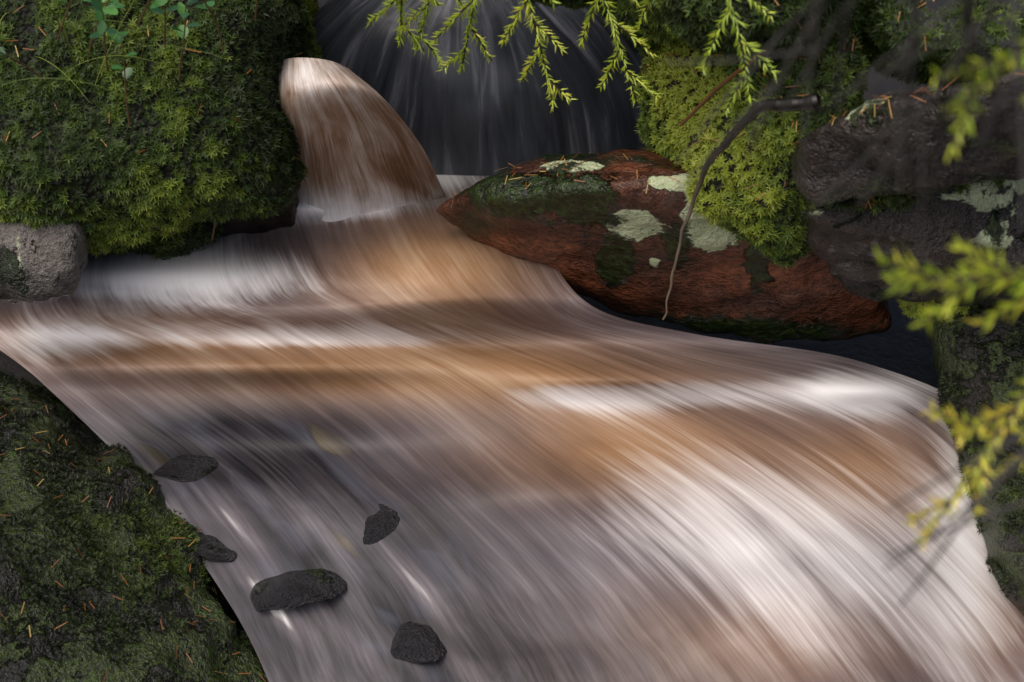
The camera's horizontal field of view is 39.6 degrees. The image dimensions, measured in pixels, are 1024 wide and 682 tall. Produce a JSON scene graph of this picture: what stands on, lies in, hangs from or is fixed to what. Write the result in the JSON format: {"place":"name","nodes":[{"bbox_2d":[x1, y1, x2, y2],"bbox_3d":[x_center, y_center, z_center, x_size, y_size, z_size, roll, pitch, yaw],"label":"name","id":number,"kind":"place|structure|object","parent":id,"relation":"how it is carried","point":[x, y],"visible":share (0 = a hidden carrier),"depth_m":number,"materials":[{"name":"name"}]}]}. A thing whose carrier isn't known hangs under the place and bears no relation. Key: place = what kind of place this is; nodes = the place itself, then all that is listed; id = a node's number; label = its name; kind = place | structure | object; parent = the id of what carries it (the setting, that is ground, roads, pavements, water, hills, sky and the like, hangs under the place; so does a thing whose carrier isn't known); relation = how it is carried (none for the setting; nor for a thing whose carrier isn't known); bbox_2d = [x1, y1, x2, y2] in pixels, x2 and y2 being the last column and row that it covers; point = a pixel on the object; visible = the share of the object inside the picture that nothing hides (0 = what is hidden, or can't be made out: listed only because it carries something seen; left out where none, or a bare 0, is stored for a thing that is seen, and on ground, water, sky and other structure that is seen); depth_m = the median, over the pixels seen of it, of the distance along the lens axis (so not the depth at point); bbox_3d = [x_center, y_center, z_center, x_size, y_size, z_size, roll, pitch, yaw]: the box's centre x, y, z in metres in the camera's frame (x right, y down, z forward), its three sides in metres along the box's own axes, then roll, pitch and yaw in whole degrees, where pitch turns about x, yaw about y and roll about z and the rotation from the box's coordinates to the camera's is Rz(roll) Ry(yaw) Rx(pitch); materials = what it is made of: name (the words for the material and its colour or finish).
{"place":"outdoors","nodes":[
{"label":"outdoors","id":0,"kind":"place"},
{"bbox_2d":[311,0,647,175],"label":"waterfall","id":1,"kind":"object","parent":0,"point":[480,115],"visible":0.45,"depth_m":1.77,"materials":[{"name":"grey liquid"}]},
{"bbox_2d":[0,0,1023,639],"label":"ground","id":2,"kind":"structure","parent":0,"point":[902,346],"depth_m":1.91,"materials":[{"name":"soil"}]},
{"bbox_2d":[0,371,268,681],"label":"rock","id":3,"kind":"object","parent":2,"relation":"on","point":[207,646],"visible":0.74,"depth_m":1.43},
{"bbox_2d":[0,0,1023,681],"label":"needle litter","id":4,"kind":"object","parent":3,"relation":"on","point":[452,202],"visible":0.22,"depth_m":1.40,"materials":[{"name":"plant"}]},
{"bbox_2d":[0,0,317,253],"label":"moss bank","id":5,"kind":"structure","parent":2,"relation":"on","point":[84,181],"depth_m":1.41,"materials":[{"name":"green plant"}]},
{"bbox_2d":[0,0,230,102],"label":"grass","id":6,"kind":"structure","parent":5,"relation":"on","point":[68,45],"depth_m":1.30,"materials":[{"name":"green plant"}]},
{"bbox_2d":[0,0,257,126],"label":"leafy plant","id":7,"kind":"object","parent":5,"relation":"on","point":[112,7],"depth_m":1.27,"materials":[{"name":"green plant"}]},
{"bbox_2d":[137,221,216,256],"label":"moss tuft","id":8,"kind":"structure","parent":5,"relation":"on","point":[206,226],"depth_m":1.63,"materials":[{"name":"green plant"}]},
{"bbox_2d":[217,181,300,237],"bbox_3d":[-0.389,-0.189,1.785,0.228,0.274,0.361,-9,39,-11],"label":"rock","id":9,"kind":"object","parent":5,"relation":"on","point":[257,224],"depth_m":1.67,"materials":[{"name":"black stone"}]},
{"bbox_2d":[0,0,1023,662],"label":"moss tufts","id":10,"kind":"object","parent":5,"relation":"on","point":[872,36],"depth_m":1.40,"materials":[{"name":"green plant"}]},
{"bbox_2d":[614,0,882,50],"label":"moss","id":11,"kind":"object","parent":10,"relation":"on","point":[746,4],"visible":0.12,"depth_m":1.19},
{"bbox_2d":[640,28,863,262],"bbox_3d":[0.249,-0.235,1.526,0.234,0.418,0.477,0,39,0],"label":"moss","id":12,"kind":"object","parent":11,"relation":"attached to","point":[718,184],"visible":0.2,"depth_m":1.33,"materials":[{"name":"green plant"}]},
{"bbox_2d":[211,49,763,240],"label":"sticks","id":13,"kind":"object","parent":12,"relation":"on","point":[711,94],"visible":0.48,"depth_m":1.29,"materials":[{"name":"brown wood"}]},
{"bbox_2d":[662,93,821,319],"bbox_3d":[0.194,-0.106,1.305,0.030,0.333,0.167,-25,45,-28],"label":"branch","id":14,"kind":"object","parent":12,"relation":"attached to","point":[779,104],"visible":0.86,"depth_m":1.21,"materials":[{"name":"wood"}]},
{"bbox_2d":[0,175,1023,681],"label":"water","id":15,"kind":"structure","parent":2,"relation":"on","point":[556,473],"depth_m":1.58,"materials":[{"name":"brown liquid"}]},
{"bbox_2d":[0,219,87,303],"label":"rock","id":16,"kind":"object","parent":15,"relation":"on","point":[39,264],"visible":0.74,"depth_m":1.45,"materials":[{"name":"grey stone"}]},
{"bbox_2d":[154,455,218,481],"bbox_3d":[-0.362,0.147,1.593,0.071,0.036,0.046,0,39,0],"label":"stone","id":17,"kind":"object","parent":15,"relation":"on","point":[187,468],"visible":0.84,"depth_m":1.58,"materials":[{"name":"grey stone"}]},
{"bbox_2d":[196,532,236,562],"bbox_3d":[-0.318,0.223,1.542,0.080,0.041,0.064,0,39,0],"label":"stone","id":18,"kind":"object","parent":15,"relation":"in","point":[212,548],"visible":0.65,"depth_m":1.51,"materials":[{"name":"grey stone"}]},
{"bbox_2d":[250,568,346,611],"bbox_3d":[-0.223,0.258,1.504,0.110,0.044,0.067,-8,39,-10],"label":"stone","id":19,"kind":"object","parent":15,"relation":"on","point":[289,590],"visible":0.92,"depth_m":1.48,"materials":[{"name":"grey stone"}]},
{"bbox_2d":[278,58,445,221],"bbox_3d":[-0.183,-0.203,1.591,0.213,0.328,0.244,0,39,0],"label":"water chute","id":20,"kind":"object","parent":15,"relation":"attached to","point":[362,151],"visible":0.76,"depth_m":1.53,"materials":[{"name":"brown liquid"}]},
{"bbox_2d":[363,504,399,544],"bbox_3d":[-0.153,0.204,1.544,0.073,0.033,0.061,0,39,0],"label":"stone","id":21,"kind":"object","parent":15,"relation":"on","point":[382,523],"visible":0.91,"depth_m":1.53,"materials":[{"name":"grey stone"}]},
{"bbox_2d":[390,621,446,663],"bbox_3d":[-0.092,0.311,1.486,0.074,0.042,0.073,0,39,0],"label":"stone","id":22,"kind":"object","parent":15,"relation":"on","point":[415,643],"visible":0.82,"depth_m":1.46,"materials":[{"name":"grey stone"}]},
{"bbox_2d":[437,148,891,344],"bbox_3d":[0.199,-0.159,1.664,0.567,0.322,0.420,0,39,0],"label":"red rock","id":23,"kind":"object","parent":2,"relation":"on","point":[600,234],"visible":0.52,"depth_m":1.54,"materials":[{"name":"red stone"}]},
{"bbox_2d":[925,305,1023,615],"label":"rock","id":24,"kind":"object","parent":2,"relation":"on","point":[984,366],"visible":0.56,"depth_m":1.50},
{"bbox_2d":[804,179,1023,311],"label":"rock","id":25,"kind":"object","parent":24,"relation":"on","point":[979,216],"visible":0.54,"depth_m":1.33,"materials":[{"name":"grey stone"}]},
{"bbox_2d":[791,67,1023,205],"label":"slab rock","id":26,"kind":"object","parent":25,"relation":"on","point":[832,158],"visible":0.76,"depth_m":1.18,"materials":[{"name":"grey stone"}]},
{"bbox_2d":[828,177,999,228],"bbox_3d":[0.394,-0.140,1.317,0.214,0.082,0.067,0,39,0],"label":"moss","id":27,"kind":"object","parent":25,"relation":"on","point":[848,221],"visible":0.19,"depth_m":1.31,"materials":[{"name":"green plant"}]},
{"bbox_2d":[907,304,969,315],"bbox_3d":[0.479,-0.072,1.536,0.136,0.170,0.160,14,41,17],"label":"moss","id":28,"kind":"object","parent":25,"relation":"on","point":[926,306],"visible":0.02,"depth_m":1.52,"materials":[{"name":"green plant"}]},
{"bbox_2d":[365,0,1023,552],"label":"spruce","id":29,"kind":"object","parent":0,"point":[983,266],"depth_m":0.62,"materials":[{"name":"green plant"}]},
{"bbox_2d":[663,0,1023,606],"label":"bare twigs","id":30,"kind":"object","parent":29,"relation":"on","point":[969,32],"visible":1,"depth_m":0.49,"materials":[{"name":"grey"}]}
]}

